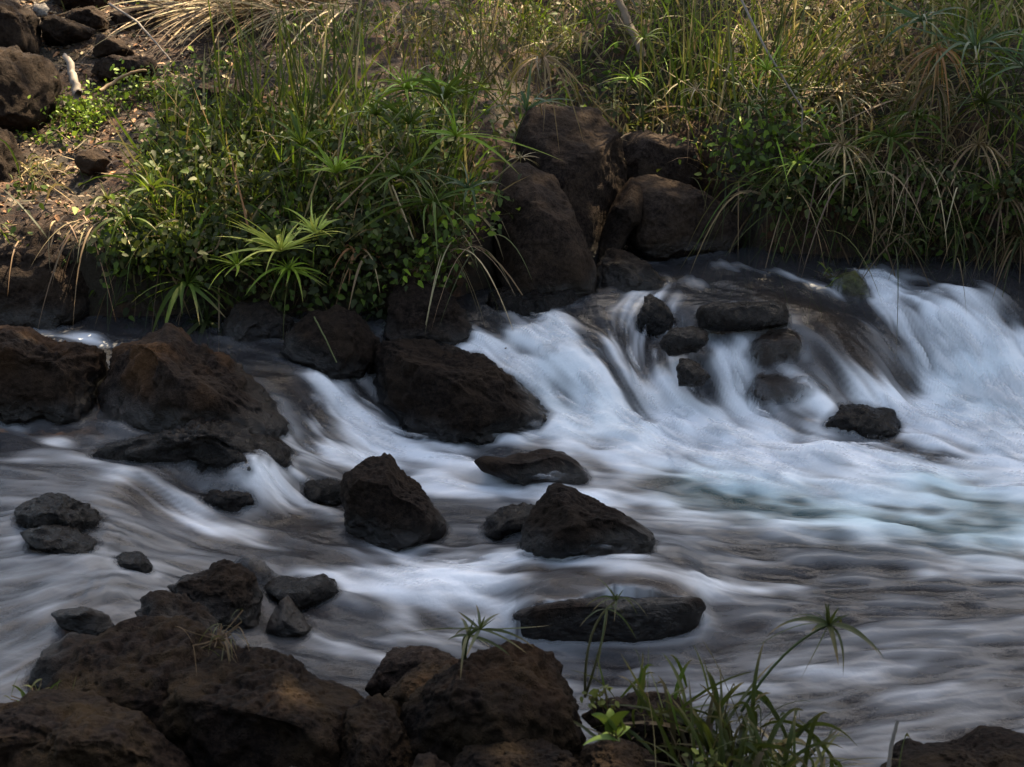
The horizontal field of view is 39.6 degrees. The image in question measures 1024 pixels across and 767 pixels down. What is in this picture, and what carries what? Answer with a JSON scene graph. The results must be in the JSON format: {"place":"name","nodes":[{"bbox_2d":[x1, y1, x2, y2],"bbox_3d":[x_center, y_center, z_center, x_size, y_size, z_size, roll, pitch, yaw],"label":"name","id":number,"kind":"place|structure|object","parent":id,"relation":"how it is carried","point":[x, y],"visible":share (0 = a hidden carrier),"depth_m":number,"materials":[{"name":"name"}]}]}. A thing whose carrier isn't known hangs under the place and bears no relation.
{"place":"outdoors","nodes":[
{"label":"outdoors","id":0,"kind":"place"},
{"bbox_2d":[0,240,1023,766],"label":"water","id":1,"kind":"structure","parent":0,"point":[910,574],"depth_m":5.07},
{"bbox_2d":[20,525,97,554],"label":"rock","id":2,"kind":"object","parent":1,"relation":"on","point":[57,539],"visible":0.93,"depth_m":4.50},
{"bbox_2d":[14,492,103,534],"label":"rock","id":3,"kind":"object","parent":1,"relation":"in","point":[52,508],"visible":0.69,"depth_m":4.65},
{"bbox_2d":[27,632,96,689],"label":"rock","id":4,"kind":"object","parent":1,"relation":"in","point":[53,658],"visible":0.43,"depth_m":3.80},
{"bbox_2d":[51,606,114,635],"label":"rock","id":5,"kind":"object","parent":1,"relation":"on","point":[85,620],"visible":0.87,"depth_m":4.06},
{"bbox_2d":[114,551,152,574],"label":"rock","id":6,"kind":"object","parent":1,"relation":"on","point":[137,561],"visible":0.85,"depth_m":4.48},
{"bbox_2d":[45,615,226,724],"bbox_3d":[-0.904,0.820,3.579,0.561,0.367,0.522,18,27,41],"label":"boulder","id":7,"kind":"object","parent":1,"relation":"on","point":[133,663],"visible":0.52,"depth_m":3.51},
{"bbox_2d":[135,590,231,647],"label":"rock","id":8,"kind":"object","parent":1,"relation":"in","point":[166,603],"visible":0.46,"depth_m":4.17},
{"bbox_2d":[90,416,295,486],"bbox_3d":[-1.171,0.242,5.288,0.723,0.279,0.444,0,20,0],"label":"rock","id":9,"kind":"object","parent":1,"relation":"in","point":[199,445],"visible":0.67,"depth_m":5.13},
{"bbox_2d":[167,559,262,640],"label":"rock","id":10,"kind":"object","parent":1,"relation":"in","point":[223,590],"visible":0.66,"depth_m":4.34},
{"bbox_2d":[201,486,254,514],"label":"rock","id":11,"kind":"object","parent":1,"relation":"in","point":[232,500],"visible":1,"depth_m":5.02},
{"bbox_2d":[264,595,313,640],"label":"rock","id":12,"kind":"object","parent":1,"relation":"in","point":[287,621],"visible":0.89,"depth_m":4.36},
{"bbox_2d":[262,573,339,612],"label":"rock","id":13,"kind":"object","parent":1,"relation":"in","point":[306,594],"visible":0.85,"depth_m":4.52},
{"bbox_2d":[300,478,341,505],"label":"rock","id":14,"kind":"object","parent":1,"relation":"in","point":[326,491],"visible":0.81,"depth_m":5.21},
{"bbox_2d":[281,304,380,381],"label":"rock","id":15,"kind":"object","parent":1,"relation":"in","point":[353,340],"visible":0.91,"depth_m":5.84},
{"bbox_2d":[339,452,446,552],"bbox_3d":[-0.417,0.428,5.009,0.376,0.319,0.357,0,20,0],"label":"rock","id":16,"kind":"object","parent":1,"relation":"in","point":[388,504],"visible":0.98,"depth_m":4.89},
{"bbox_2d":[365,645,453,696],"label":"rock","id":17,"kind":"object","parent":1,"relation":"in","point":[396,665],"visible":0.59,"depth_m":3.61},
{"bbox_2d":[383,657,458,704],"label":"rock","id":18,"kind":"object","parent":1,"relation":"in","point":[404,687],"visible":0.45,"depth_m":3.49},
{"bbox_2d":[480,502,533,542],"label":"rock","id":19,"kind":"object","parent":1,"relation":"in","point":[503,524],"visible":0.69,"depth_m":4.94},
{"bbox_2d":[474,448,588,487],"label":"rock","id":20,"kind":"object","parent":1,"relation":"in","point":[542,466],"visible":0.87,"depth_m":5.29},
{"bbox_2d":[520,483,654,561],"bbox_3d":[0.255,0.480,4.780,0.458,0.264,0.374,0,20,0],"label":"rock","id":21,"kind":"object","parent":1,"relation":"in","point":[562,522],"visible":0.81,"depth_m":4.66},
{"bbox_2d":[595,248,666,309],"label":"rock","id":22,"kind":"object","parent":1,"relation":"in","point":[621,271],"visible":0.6,"depth_m":6.41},
{"bbox_2d":[636,293,676,337],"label":"rock","id":23,"kind":"object","parent":1,"relation":"in","point":[655,318],"visible":0.92,"depth_m":6.15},
{"bbox_2d":[340,271,1023,562],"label":"spray","id":24,"kind":"object","parent":1,"relation":"on","point":[953,331],"visible":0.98,"depth_m":5.80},
{"bbox_2d":[659,325,708,356],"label":"rock","id":25,"kind":"object","parent":1,"relation":"in","point":[675,341],"visible":1,"depth_m":5.88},
{"bbox_2d":[676,358,710,387],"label":"rock","id":26,"kind":"object","parent":1,"relation":"in","point":[691,373],"visible":1,"depth_m":5.74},
{"bbox_2d":[695,301,788,331],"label":"rock","id":27,"kind":"object","parent":1,"relation":"in","point":[740,316],"visible":1,"depth_m":5.94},
{"bbox_2d":[746,332,802,365],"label":"rock","id":28,"kind":"object","parent":1,"relation":"in","point":[772,348],"visible":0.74,"depth_m":5.88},
{"bbox_2d":[750,375,826,404],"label":"rock","id":29,"kind":"object","parent":1,"relation":"in","point":[778,389],"visible":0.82,"depth_m":5.81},
{"bbox_2d":[832,270,870,297],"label":"rock","id":30,"kind":"object","parent":1,"relation":"in","point":[854,284],"visible":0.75,"depth_m":6.36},
{"bbox_2d":[822,404,900,442],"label":"rock","id":31,"kind":"object","parent":1,"relation":"in","point":[870,423],"visible":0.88,"depth_m":5.71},
{"bbox_2d":[880,725,1023,766],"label":"boulder","id":32,"kind":"object","parent":1,"relation":"in","point":[985,746],"visible":0.99,"depth_m":3.36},
{"bbox_2d":[0,0,1023,766],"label":"ground","id":33,"kind":"structure","parent":0,"point":[92,274],"depth_m":7.07,"materials":[{"name":"soil"}]},
{"bbox_2d":[0,127,26,181],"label":"boulder","id":34,"kind":"object","parent":33,"relation":"on","point":[7,164],"visible":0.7,"depth_m":6.78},
{"bbox_2d":[0,0,41,54],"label":"boulder","id":35,"kind":"object","parent":33,"relation":"on","point":[19,26],"visible":0.65,"depth_m":7.79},
{"bbox_2d":[0,45,62,131],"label":"boulder","id":36,"kind":"object","parent":33,"relation":"on","point":[23,76],"visible":0.88,"depth_m":7.19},
{"bbox_2d":[0,222,90,329],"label":"boulder","id":37,"kind":"object","parent":33,"relation":"on","point":[22,297],"visible":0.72,"depth_m":6.21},
{"bbox_2d":[0,325,108,426],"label":"boulder","id":38,"kind":"object","parent":33,"relation":"on","point":[49,380],"visible":0.85,"depth_m":5.40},
{"bbox_2d":[39,14,95,45],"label":"rock","id":39,"kind":"object","parent":33,"relation":"on","point":[58,30],"visible":0.9,"depth_m":8.02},
{"bbox_2d":[28,76,138,145],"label":"leafy plant","id":40,"kind":"object","parent":33,"relation":"on","point":[83,106],"visible":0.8,"depth_m":7.34,"materials":[{"name":"green plant"}]},
{"bbox_2d":[65,6,110,31],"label":"rock","id":41,"kind":"object","parent":33,"relation":"on","point":[90,17],"visible":0.48,"depth_m":8.26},
{"bbox_2d":[74,148,109,174],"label":"stone","id":42,"kind":"object","parent":33,"relation":"on","point":[92,162],"visible":1,"depth_m":6.67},
{"bbox_2d":[0,688,193,766],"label":"boulder","id":43,"kind":"object","parent":33,"relation":"on","point":[45,727],"visible":0.98,"depth_m":3.17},
{"bbox_2d":[93,34,134,57],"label":"rock","id":44,"kind":"object","parent":33,"relation":"on","point":[108,46],"visible":0.86,"depth_m":7.92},
{"bbox_2d":[91,54,158,83],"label":"rock","id":45,"kind":"object","parent":33,"relation":"on","point":[100,70],"visible":0.69,"depth_m":7.65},
{"bbox_2d":[63,168,188,267],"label":"umbrella sedge","id":46,"kind":"object","parent":33,"relation":"on","point":[124,214],"visible":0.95,"depth_m":6.14,"materials":[{"name":"green plant"}]},
{"bbox_2d":[109,2,172,30],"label":"boulder","id":47,"kind":"object","parent":33,"relation":"on","point":[118,17],"visible":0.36,"depth_m":8.31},
{"bbox_2d":[86,58,221,112],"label":"leafy plant","id":48,"kind":"object","parent":33,"relation":"on","point":[140,90],"visible":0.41,"depth_m":7.44,"materials":[{"name":"green plant"}]},
{"bbox_2d":[0,0,356,241],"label":"leaf litter","id":49,"kind":"object","parent":33,"relation":"on","point":[103,148],"visible":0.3,"depth_m":7.38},
{"bbox_2d":[129,261,238,335],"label":"umbrella sedge","id":50,"kind":"object","parent":33,"relation":"on","point":[174,292],"visible":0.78,"depth_m":6.08,"materials":[{"name":"green plant"}]},
{"bbox_2d":[97,323,293,442],"bbox_3d":[-1.228,0.063,5.495,0.769,0.493,0.556,0,20,0],"label":"boulder","id":51,"kind":"object","parent":33,"relation":"on","point":[169,376],"visible":0.71,"depth_m":5.37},
{"bbox_2d":[157,194,236,260],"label":"grass clump","id":52,"kind":"object","parent":33,"relation":"on","point":[205,214],"visible":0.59,"depth_m":6.15,"materials":[{"name":"green plant"}]},
{"bbox_2d":[74,0,363,80],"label":"clump","id":53,"kind":"object","parent":33,"relation":"on","point":[258,5],"visible":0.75,"depth_m":8.14,"materials":[{"name":"beige plant"}]},
{"bbox_2d":[207,0,268,155],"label":"reed clump","id":54,"kind":"object","parent":33,"relation":"on","point":[221,108],"visible":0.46,"depth_m":6.69,"materials":[{"name":"green plant"}]},
{"bbox_2d":[221,300,293,361],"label":"rock","id":55,"kind":"object","parent":33,"relation":"on","point":[253,322],"visible":0.57,"depth_m":6.06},
{"bbox_2d":[156,645,363,766],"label":"boulder","id":56,"kind":"object","parent":33,"relation":"on","point":[257,706],"visible":0.93,"depth_m":3.29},
{"bbox_2d":[182,167,368,309],"bbox_3d":[-1.047,-0.630,6.210,0.887,0.628,0.367,0,20,0],"label":"leafy creeper","id":57,"kind":"object","parent":33,"relation":"on","point":[249,208],"visible":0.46,"depth_m":6.18,"materials":[{"name":"green plant"}]},
{"bbox_2d":[206,200,353,310],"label":"umbrella sedge","id":58,"kind":"object","parent":33,"relation":"on","point":[281,246],"visible":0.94,"depth_m":5.99,"materials":[{"name":"green plant"}]},
{"bbox_2d":[197,0,371,158],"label":"reed clump","id":59,"kind":"object","parent":33,"relation":"on","point":[292,80],"visible":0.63,"depth_m":6.82,"materials":[{"name":"green plant"}]},
{"bbox_2d":[83,43,510,326],"bbox_3d":[-0.936,-0.900,6.670,2.027,1.316,1.580,0,20,0],"label":"bank thicket","id":60,"kind":"object","parent":33,"relation":"on","point":[206,140],"visible":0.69,"depth_m":6.45,"materials":[{"name":"green plant"}]},
{"bbox_2d":[32,203,180,336],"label":"clump","id":61,"kind":"object","parent":60,"relation":"hanging from","point":[71,230],"visible":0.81,"depth_m":6.15,"materials":[{"name":"beige plant"}]},
{"bbox_2d":[72,191,202,279],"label":"leafy creeper","id":62,"kind":"object","parent":60,"relation":"hanging from","point":[92,249],"visible":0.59,"depth_m":6.17,"materials":[{"name":"green plant"}]},
{"bbox_2d":[382,171,521,291],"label":"leafy creeper","id":63,"kind":"object","parent":60,"relation":"hanging from","point":[471,222],"visible":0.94,"depth_m":6.14,"materials":[{"name":"green plant"}]},
{"bbox_2d":[215,0,397,106],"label":"reed clump","id":64,"kind":"object","parent":33,"relation":"on","point":[343,62],"visible":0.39,"depth_m":7.26,"materials":[{"name":"green plant"}]},
{"bbox_2d":[226,95,391,221],"bbox_3d":[-0.870,-0.880,6.150,0.762,0.719,0.481,0,20,0],"label":"umbrella sedge","id":65,"kind":"object","parent":33,"relation":"on","point":[300,138],"visible":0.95,"depth_m":6.13,"materials":[{"name":"green plant"}]},
{"bbox_2d":[304,173,418,330],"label":"leafy creeper","id":66,"kind":"object","parent":33,"relation":"on","point":[381,313],"visible":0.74,"depth_m":6.16,"materials":[{"name":"green plant"}]},
{"bbox_2d":[338,693,414,766],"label":"boulder","id":67,"kind":"object","parent":33,"relation":"on","point":[374,732],"visible":0.77,"depth_m":3.26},
{"bbox_2d":[276,0,489,55],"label":"grass clump","id":68,"kind":"object","parent":33,"relation":"on","point":[392,20],"visible":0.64,"depth_m":8.11,"materials":[{"name":"green plant"}]},
{"bbox_2d":[335,154,512,282],"bbox_3d":[-0.393,-0.692,6.161,0.808,0.602,0.704,0,20,0],"label":"umbrella sedge","id":69,"kind":"object","parent":33,"relation":"on","point":[434,201],"visible":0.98,"depth_m":6.08,"materials":[{"name":"green plant"}]},
{"bbox_2d":[382,277,473,346],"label":"rock","id":70,"kind":"object","parent":33,"relation":"on","point":[407,312],"visible":0.73,"depth_m":6.07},
{"bbox_2d":[336,40,557,211],"bbox_3d":[-0.246,-1.050,6.164,0.998,0.855,0.761,15,25,35],"label":"umbrella sedge","id":71,"kind":"object","parent":33,"relation":"on","point":[407,84],"visible":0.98,"depth_m":6.12,"materials":[{"name":"green plant"}]},
{"bbox_2d":[384,223,532,330],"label":"clump","id":72,"kind":"object","parent":33,"relation":"on","point":[463,245],"visible":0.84,"depth_m":6.11,"materials":[{"name":"green plant"}]},
{"bbox_2d":[373,338,551,447],"bbox_3d":[-0.187,0.045,5.812,0.778,0.400,0.561,0,20,0],"label":"boulder","id":73,"kind":"object","parent":33,"relation":"on","point":[431,390],"visible":0.91,"depth_m":5.65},
{"bbox_2d":[308,0,616,113],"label":"clump","id":74,"kind":"object","parent":33,"relation":"on","point":[478,61],"visible":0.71,"depth_m":7.40,"materials":[{"name":"green plant"}]},
{"bbox_2d":[400,639,585,766],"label":"boulder","id":75,"kind":"object","parent":33,"relation":"on","point":[494,694],"visible":0.86,"depth_m":3.28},
{"bbox_2d":[402,605,541,678],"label":"umbrella sedge","id":76,"kind":"object","parent":75,"relation":"on","point":[476,628],"visible":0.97,"depth_m":3.37,"materials":[{"name":"green plant"}]},
{"bbox_2d":[0,0,1023,297],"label":"bank grass","id":77,"kind":"structure","parent":33,"relation":"on","point":[884,52],"depth_m":7.18,"materials":[{"name":"green plant"}]},
{"bbox_2d":[2,0,1023,306],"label":"undergrowth leaves","id":78,"kind":"object","parent":33,"relation":"on","point":[592,88],"visible":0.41,"depth_m":7.30,"materials":[{"name":"green plant"}]},
{"bbox_2d":[452,738,580,766],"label":"rock","id":79,"kind":"object","parent":33,"relation":"on","point":[534,752],"visible":0.99,"depth_m":3.14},
{"bbox_2d":[377,0,686,68],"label":"twiggy bush","id":80,"kind":"object","parent":33,"relation":"on","point":[520,27],"visible":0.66,"depth_m":7.92,"materials":[{"name":"green plant"}]},
{"bbox_2d":[488,286,581,318],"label":"rock","id":81,"kind":"object","parent":33,"relation":"on","point":[533,304],"visible":0.44,"depth_m":6.24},
{"bbox_2d":[492,43,590,152],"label":"umbrella sedge","id":82,"kind":"object","parent":33,"relation":"on","point":[544,58],"visible":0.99,"depth_m":6.55,"materials":[{"name":"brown plant"}]},
{"bbox_2d":[61,175,1023,334],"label":"hanging grass","id":83,"kind":"structure","parent":33,"relation":"on","point":[733,243],"depth_m":6.59,"materials":[{"name":"green plant"}]},
{"bbox_2d":[494,162,597,299],"bbox_3d":[0.152,-0.677,6.456,0.473,0.568,0.574,0,20,0],"label":"boulder","id":84,"kind":"object","parent":33,"relation":"on","point":[546,236],"visible":0.83,"depth_m":6.29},
{"bbox_2d":[86,144,1023,311],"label":"creeping leaves","id":85,"kind":"object","parent":33,"relation":"on","point":[168,249],"visible":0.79,"depth_m":6.21,"materials":[{"name":"green plant"}]},
{"bbox_2d":[515,104,627,264],"bbox_3d":[0.249,-0.925,6.905,0.552,0.794,0.680,8,22,22],"label":"boulder","id":86,"kind":"object","parent":33,"relation":"on","point":[589,170],"visible":0.59,"depth_m":6.75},
{"bbox_2d":[513,596,705,644],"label":"rock","id":87,"kind":"object","parent":33,"relation":"on","point":[663,620],"visible":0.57,"depth_m":4.41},
{"bbox_2d":[598,177,642,262],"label":"boulder","id":88,"kind":"object","parent":33,"relation":"on","point":[624,218],"visible":0.89,"depth_m":6.66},
{"bbox_2d":[578,737,664,766],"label":"rock","id":89,"kind":"object","parent":33,"relation":"on","point":[611,753],"visible":0.88,"depth_m":3.15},
{"bbox_2d":[583,708,630,744],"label":"young plant","id":90,"kind":"object","parent":89,"relation":"on","point":[611,720],"visible":1,"depth_m":3.06,"materials":[{"name":"green plant"}]},
{"bbox_2d":[581,691,696,766],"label":"boulder","id":91,"kind":"object","parent":33,"relation":"on","point":[631,698],"visible":0.27,"depth_m":3.36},
{"bbox_2d":[581,579,646,697],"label":"umbrella sedge","id":92,"kind":"object","parent":91,"relation":"on","point":[586,686],"visible":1,"depth_m":3.43,"materials":[{"name":"green plant"}]},
{"bbox_2d":[573,645,708,739],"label":"grass clump","id":93,"kind":"object","parent":91,"relation":"on","point":[642,683],"visible":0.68,"depth_m":3.39,"materials":[{"name":"green plant"}]},
{"bbox_2d":[622,130,701,184],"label":"boulder","id":94,"kind":"object","parent":33,"relation":"on","point":[646,152],"visible":0.64,"depth_m":7.03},
{"bbox_2d":[578,0,755,67],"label":"grass clump","id":95,"kind":"object","parent":33,"relation":"on","point":[675,36],"visible":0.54,"depth_m":7.67,"materials":[{"name":"green plant"}]},
{"bbox_2d":[628,174,745,261],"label":"boulder","id":96,"kind":"object","parent":33,"relation":"on","point":[673,211],"visible":0.78,"depth_m":6.73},
{"bbox_2d":[632,0,834,135],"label":"reed clump","id":97,"kind":"object","parent":33,"relation":"on","point":[709,82],"visible":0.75,"depth_m":7.19,"materials":[{"name":"green plant"}]},
{"bbox_2d":[572,640,909,766],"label":"sedge clump","id":98,"kind":"object","parent":33,"relation":"on","point":[752,744],"visible":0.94,"depth_m":3.24,"materials":[{"name":"green plant"}]},
{"bbox_2d":[740,603,884,711],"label":"umbrella sedge","id":99,"kind":"object","parent":98,"relation":"on","point":[829,623],"visible":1,"depth_m":3.33,"materials":[{"name":"green plant"}]},
{"bbox_2d":[656,86,856,189],"bbox_3d":[1.168,-1.163,6.745,0.939,0.485,0.325,0,20,0],"label":"leafy creeper","id":100,"kind":"object","parent":33,"relation":"on","point":[738,141],"visible":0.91,"depth_m":6.73,"materials":[{"name":"green plant"}]},
{"bbox_2d":[682,154,869,277],"bbox_3d":[1.297,-0.730,6.842,1.086,0.678,1.104,0,20,0],"label":"grass clump","id":101,"kind":"object","parent":33,"relation":"on","point":[789,182],"visible":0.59,"depth_m":6.65,"materials":[{"name":"green plant"}]},
{"bbox_2d":[717,35,834,190],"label":"umbrella sedge","id":102,"kind":"object","parent":33,"relation":"on","point":[766,67],"visible":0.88,"depth_m":6.60,"materials":[{"name":"green plant"}]},
{"bbox_2d":[731,0,900,100],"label":"reed clump","id":103,"kind":"object","parent":33,"relation":"on","point":[808,50],"visible":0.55,"depth_m":7.10,"materials":[{"name":"green plant"}]},
{"bbox_2d":[786,125,924,257],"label":"umbrella sedge","id":104,"kind":"object","parent":33,"relation":"on","point":[841,144],"visible":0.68,"depth_m":6.61,"materials":[{"name":"green plant"}]},
{"bbox_2d":[706,42,1023,140],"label":"bush","id":105,"kind":"object","parent":33,"relation":"on","point":[871,87],"visible":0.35,"depth_m":6.98,"materials":[{"name":"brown plant"}]},
{"bbox_2d":[808,101,958,221],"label":"umbrella sedge","id":106,"kind":"object","parent":33,"relation":"on","point":[893,136],"visible":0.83,"depth_m":6.54,"materials":[{"name":"green plant"}]},
{"bbox_2d":[797,140,1007,280],"bbox_3d":[1.808,-0.781,6.747,1.154,0.712,1.370,0,20,0],"label":"clump","id":107,"kind":"object","parent":33,"relation":"on","point":[918,159],"visible":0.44,"depth_m":6.53,"materials":[{"name":"green plant"}]},
{"bbox_2d":[784,206,1023,347],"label":"grass clump","id":108,"kind":"object","parent":33,"relation":"on","point":[894,237],"visible":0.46,"depth_m":6.45,"materials":[{"name":"green plant"}]},
{"bbox_2d":[832,187,1015,263],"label":"leafy creeper","id":109,"kind":"object","parent":33,"relation":"on","point":[920,250],"visible":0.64,"depth_m":6.66,"materials":[{"name":"green plant"}]},
{"bbox_2d":[847,0,1023,66],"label":"reed clump","id":110,"kind":"object","parent":33,"relation":"on","point":[1008,5],"visible":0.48,"depth_m":7.03,"materials":[{"name":"green plant"}]},
{"bbox_2d":[861,0,1023,145],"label":"umbrella sedge","id":111,"kind":"object","parent":33,"relation":"on","point":[971,43],"visible":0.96,"depth_m":6.48,"materials":[{"name":"green plant"}]},
{"bbox_2d":[862,30,1023,256],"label":"umbrella sedge","id":112,"kind":"object","parent":33,"relation":"on","point":[933,85],"visible":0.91,"depth_m":6.49,"materials":[{"name":"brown plant"}]},
{"bbox_2d":[900,144,1023,286],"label":"umbrella sedge","id":113,"kind":"object","parent":33,"relation":"on","point":[1004,196],"visible":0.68,"depth_m":6.47,"materials":[{"name":"green plant"}]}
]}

